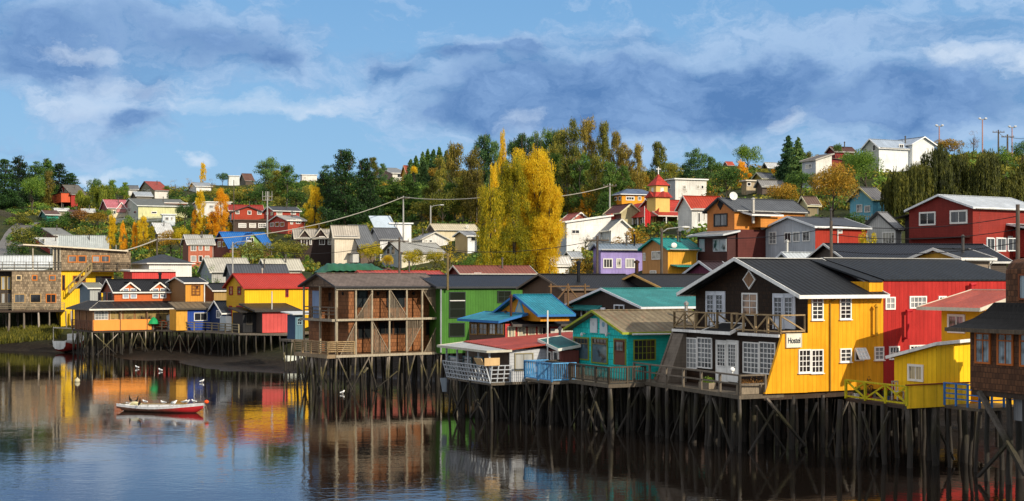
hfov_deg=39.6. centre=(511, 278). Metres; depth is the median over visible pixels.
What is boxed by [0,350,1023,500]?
water
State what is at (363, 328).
window
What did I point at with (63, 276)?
window
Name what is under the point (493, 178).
poplar tree
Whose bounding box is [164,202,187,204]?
red box house
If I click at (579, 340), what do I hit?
transom window
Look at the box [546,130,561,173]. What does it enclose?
eucalyptus tree
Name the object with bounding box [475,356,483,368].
window
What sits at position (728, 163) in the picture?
tiny red house
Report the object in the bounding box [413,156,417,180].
conifer tree
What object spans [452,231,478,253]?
stilted white house
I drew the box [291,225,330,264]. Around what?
twin gabled house
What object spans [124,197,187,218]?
long pale house
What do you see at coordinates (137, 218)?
picket fence
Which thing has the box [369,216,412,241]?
white slant house
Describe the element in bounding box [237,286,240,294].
window
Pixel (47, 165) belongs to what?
pine tree
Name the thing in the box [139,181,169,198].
red roofed house
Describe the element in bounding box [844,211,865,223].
shrub
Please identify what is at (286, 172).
eucalyptus tree
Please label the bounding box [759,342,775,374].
window
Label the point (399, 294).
window
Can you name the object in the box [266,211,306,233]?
red terrace house
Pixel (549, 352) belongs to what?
window
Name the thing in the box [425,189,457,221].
broadleaf tree
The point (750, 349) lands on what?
window
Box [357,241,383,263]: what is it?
broadleaf tree
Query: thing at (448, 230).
cream long house
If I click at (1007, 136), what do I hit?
utility pole
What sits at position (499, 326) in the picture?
window
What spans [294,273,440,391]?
gallery house
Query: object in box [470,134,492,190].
eucalyptus tree
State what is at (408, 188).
pine tree
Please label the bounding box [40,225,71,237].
old grey house
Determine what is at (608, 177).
tree
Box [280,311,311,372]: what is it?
slate blue shed
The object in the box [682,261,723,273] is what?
maroon barn
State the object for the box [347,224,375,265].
arched window house
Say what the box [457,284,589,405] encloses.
blue roofed house
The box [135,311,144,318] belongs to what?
window
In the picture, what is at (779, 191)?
broadleaf tree
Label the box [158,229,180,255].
broadleaf tree
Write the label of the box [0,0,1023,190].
sky
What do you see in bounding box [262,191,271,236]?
utility pole
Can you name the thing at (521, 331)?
window
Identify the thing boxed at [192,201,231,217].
flat white house
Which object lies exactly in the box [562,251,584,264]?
grey hut
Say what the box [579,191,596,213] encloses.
poplar tree
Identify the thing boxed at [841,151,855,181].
broadleaf tree
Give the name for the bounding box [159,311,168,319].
window
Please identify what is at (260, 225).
window
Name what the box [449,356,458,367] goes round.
window
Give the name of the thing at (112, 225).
poplar tree
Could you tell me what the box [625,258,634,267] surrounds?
window
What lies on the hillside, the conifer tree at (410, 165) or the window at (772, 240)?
the conifer tree at (410, 165)
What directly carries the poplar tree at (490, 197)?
on the hillside
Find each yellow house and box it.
[222,268,308,351]
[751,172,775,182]
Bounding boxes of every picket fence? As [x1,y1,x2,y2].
[0,210,22,218]
[125,216,158,221]
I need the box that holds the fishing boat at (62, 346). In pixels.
[53,327,83,351]
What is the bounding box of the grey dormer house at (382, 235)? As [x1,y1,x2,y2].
[371,227,402,260]
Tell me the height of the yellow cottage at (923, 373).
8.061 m
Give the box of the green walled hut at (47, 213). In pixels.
[39,207,60,220]
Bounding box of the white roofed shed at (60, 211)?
[53,204,68,215]
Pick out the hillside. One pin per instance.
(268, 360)
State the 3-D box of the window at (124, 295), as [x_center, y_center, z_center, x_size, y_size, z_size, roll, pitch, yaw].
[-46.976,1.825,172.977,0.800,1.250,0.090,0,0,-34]
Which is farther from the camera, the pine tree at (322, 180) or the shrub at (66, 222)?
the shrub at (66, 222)
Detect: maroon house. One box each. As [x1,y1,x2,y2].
[799,153,844,187]
[824,141,855,157]
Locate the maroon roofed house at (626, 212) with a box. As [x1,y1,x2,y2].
[602,203,639,224]
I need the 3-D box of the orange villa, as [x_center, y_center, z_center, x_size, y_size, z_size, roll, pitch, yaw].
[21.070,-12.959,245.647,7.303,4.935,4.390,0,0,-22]
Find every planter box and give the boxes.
[699,377,715,388]
[736,377,767,394]
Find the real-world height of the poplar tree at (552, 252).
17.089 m
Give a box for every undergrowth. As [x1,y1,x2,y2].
[4,150,1023,277]
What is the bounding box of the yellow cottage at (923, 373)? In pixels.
[835,339,970,467]
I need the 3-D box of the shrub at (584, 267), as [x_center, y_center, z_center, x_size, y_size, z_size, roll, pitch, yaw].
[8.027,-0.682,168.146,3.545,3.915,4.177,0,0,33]
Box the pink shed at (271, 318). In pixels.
[239,291,302,332]
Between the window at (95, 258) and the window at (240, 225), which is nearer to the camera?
the window at (95, 258)
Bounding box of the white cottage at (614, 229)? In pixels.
[600,215,633,243]
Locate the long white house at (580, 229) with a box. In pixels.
[557,215,613,254]
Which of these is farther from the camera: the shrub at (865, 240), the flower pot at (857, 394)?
the shrub at (865, 240)
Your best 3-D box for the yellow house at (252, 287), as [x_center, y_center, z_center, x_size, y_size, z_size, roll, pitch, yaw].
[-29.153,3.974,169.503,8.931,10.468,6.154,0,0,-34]
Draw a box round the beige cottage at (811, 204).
[797,196,821,216]
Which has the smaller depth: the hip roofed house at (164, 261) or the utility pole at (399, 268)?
the utility pole at (399, 268)
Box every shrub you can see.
[4,241,29,254]
[5,224,38,248]
[7,212,32,224]
[26,224,45,238]
[41,216,64,227]
[55,211,83,226]
[75,225,95,234]
[119,215,137,227]
[166,191,185,198]
[202,190,217,198]
[263,230,277,236]
[301,255,311,263]
[320,216,328,228]
[353,215,371,223]
[414,185,428,195]
[461,257,474,264]
[565,256,592,272]
[611,228,648,243]
[706,180,712,195]
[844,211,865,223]
[858,230,876,242]
[997,145,1013,163]
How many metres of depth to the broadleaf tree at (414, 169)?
371.16 m
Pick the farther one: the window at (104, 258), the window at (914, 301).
the window at (104, 258)
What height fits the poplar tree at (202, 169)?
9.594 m
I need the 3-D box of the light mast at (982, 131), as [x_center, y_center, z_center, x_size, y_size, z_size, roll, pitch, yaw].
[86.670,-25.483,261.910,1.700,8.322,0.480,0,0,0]
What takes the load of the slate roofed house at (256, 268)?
on the hillside
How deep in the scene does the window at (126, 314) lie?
170.98 m
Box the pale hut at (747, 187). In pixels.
[739,180,756,194]
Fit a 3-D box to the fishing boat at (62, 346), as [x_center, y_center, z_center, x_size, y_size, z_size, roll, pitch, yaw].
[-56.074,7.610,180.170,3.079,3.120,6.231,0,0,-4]
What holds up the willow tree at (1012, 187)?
on the hillside
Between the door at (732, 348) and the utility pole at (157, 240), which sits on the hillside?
the utility pole at (157, 240)
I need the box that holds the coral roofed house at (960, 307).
[916,289,1012,457]
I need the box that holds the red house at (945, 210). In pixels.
[894,194,1023,259]
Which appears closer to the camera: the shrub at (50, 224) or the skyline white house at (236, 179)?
the shrub at (50, 224)
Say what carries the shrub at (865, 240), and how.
on the hillside
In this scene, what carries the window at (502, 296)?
in the green house at (460, 295)
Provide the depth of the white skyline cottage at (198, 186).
429.62 m
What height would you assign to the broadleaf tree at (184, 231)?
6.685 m
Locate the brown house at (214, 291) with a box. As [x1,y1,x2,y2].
[205,283,225,300]
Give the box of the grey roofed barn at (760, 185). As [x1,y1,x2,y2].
[753,179,784,194]
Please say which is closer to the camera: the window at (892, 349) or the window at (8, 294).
the window at (892, 349)
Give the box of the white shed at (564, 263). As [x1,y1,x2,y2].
[547,256,571,272]
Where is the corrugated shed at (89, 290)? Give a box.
[76,282,101,302]
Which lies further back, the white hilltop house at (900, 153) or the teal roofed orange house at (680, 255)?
the white hilltop house at (900, 153)
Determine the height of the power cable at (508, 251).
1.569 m
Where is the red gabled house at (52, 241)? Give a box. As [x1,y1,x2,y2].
[33,235,57,253]
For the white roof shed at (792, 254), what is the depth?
129.04 m
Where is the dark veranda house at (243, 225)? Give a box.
[230,219,266,231]
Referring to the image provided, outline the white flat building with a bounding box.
[664,178,708,199]
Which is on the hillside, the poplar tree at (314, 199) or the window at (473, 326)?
the poplar tree at (314, 199)
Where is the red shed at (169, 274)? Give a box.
[121,269,178,279]
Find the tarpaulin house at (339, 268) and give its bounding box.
[313,263,391,273]
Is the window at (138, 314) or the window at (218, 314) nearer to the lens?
the window at (218, 314)
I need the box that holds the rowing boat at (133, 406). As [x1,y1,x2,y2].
[116,400,208,412]
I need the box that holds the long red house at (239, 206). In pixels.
[226,201,263,217]
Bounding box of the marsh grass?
[0,323,63,343]
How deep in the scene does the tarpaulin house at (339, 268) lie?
169.80 m
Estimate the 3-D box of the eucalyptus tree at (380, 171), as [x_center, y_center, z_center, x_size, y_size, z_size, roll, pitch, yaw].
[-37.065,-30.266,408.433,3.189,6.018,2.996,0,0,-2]
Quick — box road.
[0,222,40,269]
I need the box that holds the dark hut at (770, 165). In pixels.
[761,162,779,170]
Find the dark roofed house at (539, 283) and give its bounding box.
[516,260,639,306]
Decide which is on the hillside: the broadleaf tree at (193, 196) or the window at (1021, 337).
the broadleaf tree at (193, 196)
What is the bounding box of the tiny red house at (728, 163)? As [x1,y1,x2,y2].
[724,161,734,165]
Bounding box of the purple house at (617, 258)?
[589,234,642,274]
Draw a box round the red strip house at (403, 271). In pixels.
[354,261,443,273]
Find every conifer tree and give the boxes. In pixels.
[404,159,415,182]
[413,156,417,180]
[415,151,428,182]
[425,149,430,173]
[425,149,438,182]
[436,146,443,158]
[441,151,451,179]
[772,135,794,181]
[782,137,807,181]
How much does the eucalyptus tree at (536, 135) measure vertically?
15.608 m
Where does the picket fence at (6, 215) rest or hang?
on the hillside
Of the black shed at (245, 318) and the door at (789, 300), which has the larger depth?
the black shed at (245, 318)
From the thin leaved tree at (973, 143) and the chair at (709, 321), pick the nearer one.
the chair at (709, 321)
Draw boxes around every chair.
[708,313,715,326]
[764,316,774,330]
[891,381,903,400]
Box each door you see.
[328,290,332,309]
[613,338,625,364]
[705,291,715,325]
[714,291,725,322]
[716,340,727,381]
[726,340,738,382]
[772,293,783,328]
[783,293,795,328]
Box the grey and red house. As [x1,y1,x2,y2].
[761,208,871,257]
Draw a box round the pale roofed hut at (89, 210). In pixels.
[81,205,95,214]
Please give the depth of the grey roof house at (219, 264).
221.12 m
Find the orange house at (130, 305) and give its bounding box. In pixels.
[66,272,173,356]
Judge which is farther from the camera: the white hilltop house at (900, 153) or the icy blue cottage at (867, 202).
the white hilltop house at (900, 153)
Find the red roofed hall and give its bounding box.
[674,195,720,232]
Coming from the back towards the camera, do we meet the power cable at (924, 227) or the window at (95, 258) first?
the window at (95, 258)
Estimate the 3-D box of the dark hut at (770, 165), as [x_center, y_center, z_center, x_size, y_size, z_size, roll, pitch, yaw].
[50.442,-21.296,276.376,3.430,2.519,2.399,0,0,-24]
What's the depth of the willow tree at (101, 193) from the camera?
383.67 m
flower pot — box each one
[853,387,860,398]
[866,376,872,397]
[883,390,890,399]
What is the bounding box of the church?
[631,167,678,224]
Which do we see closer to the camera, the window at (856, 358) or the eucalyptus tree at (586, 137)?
the window at (856, 358)
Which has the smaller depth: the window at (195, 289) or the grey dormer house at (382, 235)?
the window at (195, 289)
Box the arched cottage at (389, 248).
[380,242,446,267]
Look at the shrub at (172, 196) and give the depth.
396.95 m
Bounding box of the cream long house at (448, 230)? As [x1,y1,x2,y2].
[426,223,477,240]
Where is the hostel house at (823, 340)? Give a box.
[632,257,889,452]
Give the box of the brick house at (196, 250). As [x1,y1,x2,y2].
[180,231,215,268]
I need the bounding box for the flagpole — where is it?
[644,206,650,229]
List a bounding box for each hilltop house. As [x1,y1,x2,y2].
[376,167,401,180]
[400,165,407,180]
[860,136,936,171]
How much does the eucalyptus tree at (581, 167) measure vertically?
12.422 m
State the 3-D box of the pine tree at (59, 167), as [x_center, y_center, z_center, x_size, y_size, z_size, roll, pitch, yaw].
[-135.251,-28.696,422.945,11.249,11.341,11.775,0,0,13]
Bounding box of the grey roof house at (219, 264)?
[197,257,248,282]
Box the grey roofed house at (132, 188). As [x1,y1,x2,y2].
[127,185,138,195]
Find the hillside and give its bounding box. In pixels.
[0,162,1023,471]
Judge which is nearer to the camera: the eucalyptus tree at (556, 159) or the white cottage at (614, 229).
the white cottage at (614, 229)
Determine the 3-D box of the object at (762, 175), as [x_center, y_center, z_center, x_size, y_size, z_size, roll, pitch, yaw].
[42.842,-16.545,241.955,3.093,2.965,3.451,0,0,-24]
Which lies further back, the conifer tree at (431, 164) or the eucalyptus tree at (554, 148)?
the conifer tree at (431, 164)
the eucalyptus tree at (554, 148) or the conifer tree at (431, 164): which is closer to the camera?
the eucalyptus tree at (554, 148)
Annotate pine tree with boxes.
[0,159,30,208]
[5,155,39,206]
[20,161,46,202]
[39,158,58,194]
[51,163,70,192]
[64,173,86,193]
[307,164,337,227]
[315,148,376,226]
[343,158,385,220]
[367,180,390,213]
[378,177,407,215]
[390,174,423,213]
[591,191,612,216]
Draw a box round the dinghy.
[283,355,302,360]
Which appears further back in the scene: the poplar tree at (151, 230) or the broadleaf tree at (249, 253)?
the poplar tree at (151, 230)
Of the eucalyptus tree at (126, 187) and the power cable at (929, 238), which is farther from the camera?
the eucalyptus tree at (126, 187)
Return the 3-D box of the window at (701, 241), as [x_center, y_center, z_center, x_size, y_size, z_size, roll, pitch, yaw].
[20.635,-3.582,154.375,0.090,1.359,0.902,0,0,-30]
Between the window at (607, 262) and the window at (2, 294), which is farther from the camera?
the window at (2, 294)
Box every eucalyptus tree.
[42,170,55,203]
[108,179,118,198]
[118,182,128,197]
[250,156,279,198]
[264,170,286,196]
[272,164,302,200]
[367,157,379,179]
[378,163,387,180]
[421,180,443,216]
[430,155,449,211]
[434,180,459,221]
[440,140,467,220]
[448,173,472,221]
[461,146,484,221]
[462,169,485,221]
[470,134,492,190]
[483,139,500,190]
[506,138,516,166]
[511,133,527,159]
[523,136,535,155]
[529,131,545,155]
[540,127,552,170]
[543,151,565,210]
[546,128,571,189]
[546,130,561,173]
[555,155,578,212]
[556,116,581,196]
[566,151,592,211]
[571,114,598,200]
[580,154,608,212]
[592,120,612,187]
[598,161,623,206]
[603,129,625,193]
[613,165,636,192]
[618,141,635,189]
[629,142,646,189]
[646,141,669,186]
[676,165,692,177]
[678,147,709,178]
[704,156,718,178]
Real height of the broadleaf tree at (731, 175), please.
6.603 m
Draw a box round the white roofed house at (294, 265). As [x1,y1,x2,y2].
[258,254,304,272]
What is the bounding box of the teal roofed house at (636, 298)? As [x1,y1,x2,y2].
[565,287,695,395]
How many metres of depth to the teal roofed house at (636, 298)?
103.97 m
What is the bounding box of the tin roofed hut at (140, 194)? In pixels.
[130,191,153,198]
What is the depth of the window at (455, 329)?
121.66 m
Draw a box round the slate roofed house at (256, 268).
[223,259,288,280]
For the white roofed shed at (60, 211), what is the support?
on the hillside
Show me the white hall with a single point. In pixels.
(24, 259)
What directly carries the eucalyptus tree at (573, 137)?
on the hillside
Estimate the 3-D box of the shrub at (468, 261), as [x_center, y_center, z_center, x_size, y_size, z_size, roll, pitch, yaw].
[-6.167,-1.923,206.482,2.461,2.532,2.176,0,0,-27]
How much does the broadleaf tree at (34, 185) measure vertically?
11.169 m
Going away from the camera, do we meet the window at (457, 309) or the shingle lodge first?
the window at (457, 309)
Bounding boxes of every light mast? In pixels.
[978,117,986,151]
[1008,125,1016,155]
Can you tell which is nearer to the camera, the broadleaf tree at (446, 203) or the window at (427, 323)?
the window at (427, 323)
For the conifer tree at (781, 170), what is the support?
on the hillside
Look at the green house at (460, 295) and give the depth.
122.43 m
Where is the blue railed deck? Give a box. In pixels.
[943,382,1023,471]
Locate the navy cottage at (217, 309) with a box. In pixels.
[207,300,251,352]
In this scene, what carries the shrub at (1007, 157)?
on the hillside
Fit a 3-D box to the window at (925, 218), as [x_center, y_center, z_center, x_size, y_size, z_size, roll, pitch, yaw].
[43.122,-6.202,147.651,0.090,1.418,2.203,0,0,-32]
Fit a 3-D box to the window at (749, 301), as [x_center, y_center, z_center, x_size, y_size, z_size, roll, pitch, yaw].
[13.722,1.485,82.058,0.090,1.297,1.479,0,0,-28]
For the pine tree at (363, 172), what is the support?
on the hillside
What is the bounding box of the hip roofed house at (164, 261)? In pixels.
[131,254,195,276]
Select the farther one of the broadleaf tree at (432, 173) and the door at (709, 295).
the broadleaf tree at (432, 173)
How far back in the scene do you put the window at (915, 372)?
72.24 m
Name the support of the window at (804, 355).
in the hostel house at (823, 340)
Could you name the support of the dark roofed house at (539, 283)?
on the hillside
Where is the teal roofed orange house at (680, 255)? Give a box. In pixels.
[637,230,701,273]
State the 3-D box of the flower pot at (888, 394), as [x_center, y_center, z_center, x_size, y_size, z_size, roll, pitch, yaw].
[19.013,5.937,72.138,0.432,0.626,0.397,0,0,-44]
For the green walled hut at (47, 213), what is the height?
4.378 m
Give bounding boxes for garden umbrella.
[148,317,159,329]
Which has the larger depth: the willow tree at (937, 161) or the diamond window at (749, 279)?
the willow tree at (937, 161)
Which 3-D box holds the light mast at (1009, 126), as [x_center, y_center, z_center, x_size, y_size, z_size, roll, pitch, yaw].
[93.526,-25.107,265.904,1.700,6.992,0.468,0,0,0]
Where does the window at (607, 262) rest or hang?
in the purple house at (617, 258)
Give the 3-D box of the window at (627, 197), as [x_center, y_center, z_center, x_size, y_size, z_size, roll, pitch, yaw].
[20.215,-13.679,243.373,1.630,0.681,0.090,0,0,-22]
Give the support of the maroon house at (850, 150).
on the hillside
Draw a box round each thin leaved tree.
[168,181,182,195]
[182,178,194,193]
[204,266,220,282]
[436,237,463,268]
[578,235,593,255]
[965,132,979,151]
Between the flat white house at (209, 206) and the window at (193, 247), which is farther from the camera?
the flat white house at (209, 206)
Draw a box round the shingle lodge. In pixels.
[0,244,130,331]
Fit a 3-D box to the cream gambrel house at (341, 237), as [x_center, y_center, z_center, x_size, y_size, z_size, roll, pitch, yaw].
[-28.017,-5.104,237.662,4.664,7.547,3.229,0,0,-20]
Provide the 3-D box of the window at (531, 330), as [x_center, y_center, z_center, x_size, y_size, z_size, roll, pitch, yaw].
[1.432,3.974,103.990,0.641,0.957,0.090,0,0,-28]
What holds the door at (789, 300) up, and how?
in the hostel house at (823, 340)
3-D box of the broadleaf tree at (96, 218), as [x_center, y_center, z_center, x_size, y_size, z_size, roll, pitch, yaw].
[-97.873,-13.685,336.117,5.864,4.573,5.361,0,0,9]
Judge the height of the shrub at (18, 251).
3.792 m
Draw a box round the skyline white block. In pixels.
[299,174,316,180]
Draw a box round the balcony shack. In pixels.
[437,310,586,421]
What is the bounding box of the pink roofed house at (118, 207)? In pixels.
[99,198,127,217]
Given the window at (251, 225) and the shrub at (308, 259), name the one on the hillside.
the shrub at (308, 259)
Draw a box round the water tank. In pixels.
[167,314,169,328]
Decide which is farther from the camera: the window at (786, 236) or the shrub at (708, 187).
the shrub at (708, 187)
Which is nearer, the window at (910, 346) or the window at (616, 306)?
the window at (910, 346)
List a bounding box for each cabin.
[51,184,85,206]
[160,214,176,226]
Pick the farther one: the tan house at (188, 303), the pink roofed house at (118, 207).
the pink roofed house at (118, 207)
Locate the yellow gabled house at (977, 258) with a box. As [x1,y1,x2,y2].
[908,234,996,268]
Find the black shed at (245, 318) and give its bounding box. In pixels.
[227,307,257,332]
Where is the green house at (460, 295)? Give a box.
[411,253,535,386]
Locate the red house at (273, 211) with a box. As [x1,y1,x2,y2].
[262,202,301,223]
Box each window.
[1,277,4,289]
[1,293,4,302]
[7,277,10,289]
[7,293,10,302]
[14,294,24,302]
[16,275,21,280]
[30,294,40,302]
[32,275,36,280]
[46,294,55,302]
[49,275,55,280]
[62,275,64,289]
[68,255,76,262]
[73,276,85,281]
[77,255,86,262]
[92,255,99,261]
[94,311,107,319]
[96,276,111,284]
[101,255,109,261]
[108,292,112,300]
[110,311,121,319]
[122,288,128,298]
[123,311,133,318]
[130,288,136,297]
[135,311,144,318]
[148,311,156,318]
[152,288,158,297]
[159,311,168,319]
[160,288,165,297]
[191,245,195,250]
[191,256,195,261]
[191,285,199,294]
[194,312,207,320]
[216,310,221,317]
[229,286,232,294]
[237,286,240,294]
[238,223,245,227]
[246,314,251,324]
[249,223,255,227]
[258,223,265,227]
[285,289,288,296]
[357,290,367,306]
[357,321,370,338]
[378,321,392,333]
[386,290,404,307]
[391,246,394,254]
[394,322,404,333]
[426,322,429,334]
[449,292,465,317]
[449,323,464,336]
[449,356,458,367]
[463,356,471,366]
[470,323,477,334]
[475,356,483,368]
[478,323,487,334]
[488,323,495,334]
[496,323,503,334]
[497,291,510,302]
[507,326,514,336]
[514,353,533,370]
[515,301,523,312]
[517,327,525,335]
[528,327,535,334]
[538,327,546,333]
[548,351,551,359]
[553,351,558,359]
[571,229,579,233]
[573,336,588,360]
[574,338,587,343]
[591,337,607,364]
[592,338,606,344]
[603,258,612,267]
[614,304,624,308]
[616,258,620,267]
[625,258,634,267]
[626,196,633,200]
[633,339,655,360]
[651,251,659,259]
[686,337,696,368]
[697,212,700,222]
[697,337,712,368]
[699,239,704,251]
[713,213,727,226]
[713,239,726,251]
[717,201,722,209]
[741,293,757,315]
[742,270,755,289]
[743,342,758,373]
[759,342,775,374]
[769,232,776,243]
[784,232,790,242]
[793,232,799,241]
[797,349,811,373]
[802,231,809,241]
[805,164,811,168]
[811,299,824,320]
[811,349,824,373]
[839,298,852,319]
[839,348,852,362]
[854,348,863,360]
[856,204,861,212]
[864,205,869,212]
[873,347,885,360]
[882,231,894,242]
[885,297,895,309]
[889,346,899,359]
[907,364,923,381]
[909,296,926,308]
[909,345,922,348]
[919,211,935,225]
[947,314,964,332]
[950,210,967,223]
[974,332,990,363]
[986,238,994,249]
[996,237,1005,251]
[996,333,1013,365]
[997,238,1005,250]
[1007,238,1015,250]
[1018,274,1023,299]
[1019,334,1023,366]
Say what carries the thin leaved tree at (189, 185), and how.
on the hillside
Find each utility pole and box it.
[149,237,163,254]
[232,240,251,339]
[233,180,233,231]
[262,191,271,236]
[389,237,408,272]
[397,196,409,240]
[586,236,608,273]
[603,183,616,207]
[829,221,832,256]
[992,130,1004,153]
[1001,134,1013,164]
[1015,204,1019,258]
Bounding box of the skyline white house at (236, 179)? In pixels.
[228,175,239,185]
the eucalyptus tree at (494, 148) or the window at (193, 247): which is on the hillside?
the eucalyptus tree at (494, 148)
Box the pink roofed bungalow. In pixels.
[560,212,587,220]
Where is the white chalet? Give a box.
[150,221,172,238]
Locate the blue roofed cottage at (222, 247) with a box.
[213,231,271,258]
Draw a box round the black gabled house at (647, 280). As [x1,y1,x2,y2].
[622,260,705,287]
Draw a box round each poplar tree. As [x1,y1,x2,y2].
[106,210,117,248]
[119,220,127,249]
[131,219,137,250]
[137,213,149,249]
[147,226,155,248]
[191,208,199,233]
[194,190,206,234]
[199,161,206,182]
[205,209,217,234]
[212,188,229,235]
[227,222,232,231]
[303,182,324,228]
[303,201,309,224]
[472,176,507,264]
[486,161,501,262]
[488,152,541,268]
[496,128,506,228]
[503,137,542,272]
[516,137,567,272]
[536,161,563,272]
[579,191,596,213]
[735,159,748,185]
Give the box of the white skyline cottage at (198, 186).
[189,182,212,192]
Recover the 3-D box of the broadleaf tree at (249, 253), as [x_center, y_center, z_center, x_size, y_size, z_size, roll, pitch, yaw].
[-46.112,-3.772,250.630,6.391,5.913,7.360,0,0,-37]
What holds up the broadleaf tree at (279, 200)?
on the hillside
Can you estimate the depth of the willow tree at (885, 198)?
177.44 m
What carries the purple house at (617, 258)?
on the hillside
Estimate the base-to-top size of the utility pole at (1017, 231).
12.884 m
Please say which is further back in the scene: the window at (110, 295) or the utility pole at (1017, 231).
the window at (110, 295)
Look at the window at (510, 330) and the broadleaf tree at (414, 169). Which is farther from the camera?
the broadleaf tree at (414, 169)
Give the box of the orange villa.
[612,189,648,204]
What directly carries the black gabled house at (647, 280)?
on the hillside
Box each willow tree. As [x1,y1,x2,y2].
[75,190,90,207]
[88,183,114,208]
[880,178,897,216]
[885,161,933,224]
[920,143,968,198]
[940,185,971,195]
[949,148,1002,196]
[991,160,1023,201]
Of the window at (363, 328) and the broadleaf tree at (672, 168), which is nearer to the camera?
the window at (363, 328)
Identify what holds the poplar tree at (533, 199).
on the hillside
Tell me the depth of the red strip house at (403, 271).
165.13 m
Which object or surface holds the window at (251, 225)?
in the dark veranda house at (243, 225)
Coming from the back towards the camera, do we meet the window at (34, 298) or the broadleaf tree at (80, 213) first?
the broadleaf tree at (80, 213)
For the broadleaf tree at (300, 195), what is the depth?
337.29 m
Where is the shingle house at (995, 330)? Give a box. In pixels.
[945,258,1023,484]
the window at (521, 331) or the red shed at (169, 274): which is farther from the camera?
the red shed at (169, 274)
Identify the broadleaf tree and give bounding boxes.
[18,174,45,209]
[70,209,88,222]
[86,178,101,188]
[86,211,108,228]
[100,209,113,220]
[137,238,161,249]
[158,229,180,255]
[171,225,189,255]
[175,202,195,226]
[187,193,209,202]
[216,173,228,184]
[222,252,240,257]
[227,191,247,202]
[231,241,268,263]
[243,189,268,201]
[259,239,308,258]
[273,195,287,205]
[285,190,307,206]
[302,184,315,205]
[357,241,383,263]
[380,255,393,267]
[401,248,426,268]
[410,165,417,179]
[410,199,433,221]
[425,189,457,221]
[425,250,445,269]
[427,168,441,179]
[635,173,649,185]
[664,162,683,177]
[709,165,746,196]
[711,162,725,171]
[732,143,763,173]
[765,182,799,198]
[783,170,816,196]
[804,151,812,157]
[807,162,859,216]
[833,143,842,158]
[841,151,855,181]
[847,148,883,186]
[934,138,965,153]
[1011,141,1023,162]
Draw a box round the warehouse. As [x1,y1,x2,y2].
[57,234,109,248]
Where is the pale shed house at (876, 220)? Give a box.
[865,211,904,242]
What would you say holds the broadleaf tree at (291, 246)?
on the hillside
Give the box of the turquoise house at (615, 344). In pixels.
[546,301,714,433]
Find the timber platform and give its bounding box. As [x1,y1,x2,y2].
[151,321,308,356]
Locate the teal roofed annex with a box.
[524,335,614,427]
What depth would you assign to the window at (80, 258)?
198.90 m
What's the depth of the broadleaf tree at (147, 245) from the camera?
281.61 m
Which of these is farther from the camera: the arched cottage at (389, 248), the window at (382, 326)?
the arched cottage at (389, 248)
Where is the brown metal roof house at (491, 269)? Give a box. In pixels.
[446,257,537,273]
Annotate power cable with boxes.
[126,239,156,249]
[158,197,402,239]
[235,240,397,253]
[401,241,590,251]
[404,197,479,199]
[562,186,608,195]
[662,228,828,238]
[832,229,1015,238]
[832,243,1014,253]
[833,216,1015,228]
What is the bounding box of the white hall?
[0,255,52,269]
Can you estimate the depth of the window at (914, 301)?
81.10 m
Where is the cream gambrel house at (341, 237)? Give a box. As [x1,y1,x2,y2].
[328,225,359,263]
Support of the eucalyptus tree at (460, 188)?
on the hillside
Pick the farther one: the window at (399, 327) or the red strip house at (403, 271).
the red strip house at (403, 271)
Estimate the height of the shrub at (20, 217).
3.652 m
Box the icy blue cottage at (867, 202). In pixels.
[846,187,883,219]
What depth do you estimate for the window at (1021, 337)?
63.24 m
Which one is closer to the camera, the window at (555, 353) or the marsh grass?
the window at (555, 353)
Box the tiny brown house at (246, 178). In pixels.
[240,173,254,184]
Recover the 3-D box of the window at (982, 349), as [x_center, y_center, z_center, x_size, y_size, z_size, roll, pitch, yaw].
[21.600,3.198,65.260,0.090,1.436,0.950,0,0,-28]
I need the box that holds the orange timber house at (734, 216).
[686,192,809,262]
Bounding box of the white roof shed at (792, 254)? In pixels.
[775,252,811,257]
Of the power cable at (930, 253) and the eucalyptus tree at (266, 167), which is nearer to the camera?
the power cable at (930, 253)
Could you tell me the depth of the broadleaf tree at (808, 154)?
238.41 m
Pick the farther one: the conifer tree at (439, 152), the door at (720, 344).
the conifer tree at (439, 152)
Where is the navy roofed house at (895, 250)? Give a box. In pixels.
[806,243,1012,273]
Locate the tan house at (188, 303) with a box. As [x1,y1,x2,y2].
[165,277,212,330]
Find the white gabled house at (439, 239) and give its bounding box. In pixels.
[411,228,450,245]
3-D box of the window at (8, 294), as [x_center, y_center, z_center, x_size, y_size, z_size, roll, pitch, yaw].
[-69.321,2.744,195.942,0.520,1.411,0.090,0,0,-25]
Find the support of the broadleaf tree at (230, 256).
on the hillside
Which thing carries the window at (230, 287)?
in the yellow house at (252, 287)
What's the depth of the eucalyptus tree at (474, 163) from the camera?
272.73 m
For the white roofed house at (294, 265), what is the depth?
218.49 m
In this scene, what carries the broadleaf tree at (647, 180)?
on the hillside
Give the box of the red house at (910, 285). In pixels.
[803,257,1005,442]
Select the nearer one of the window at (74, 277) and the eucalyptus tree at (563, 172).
the window at (74, 277)
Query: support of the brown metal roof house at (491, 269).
on the hillside

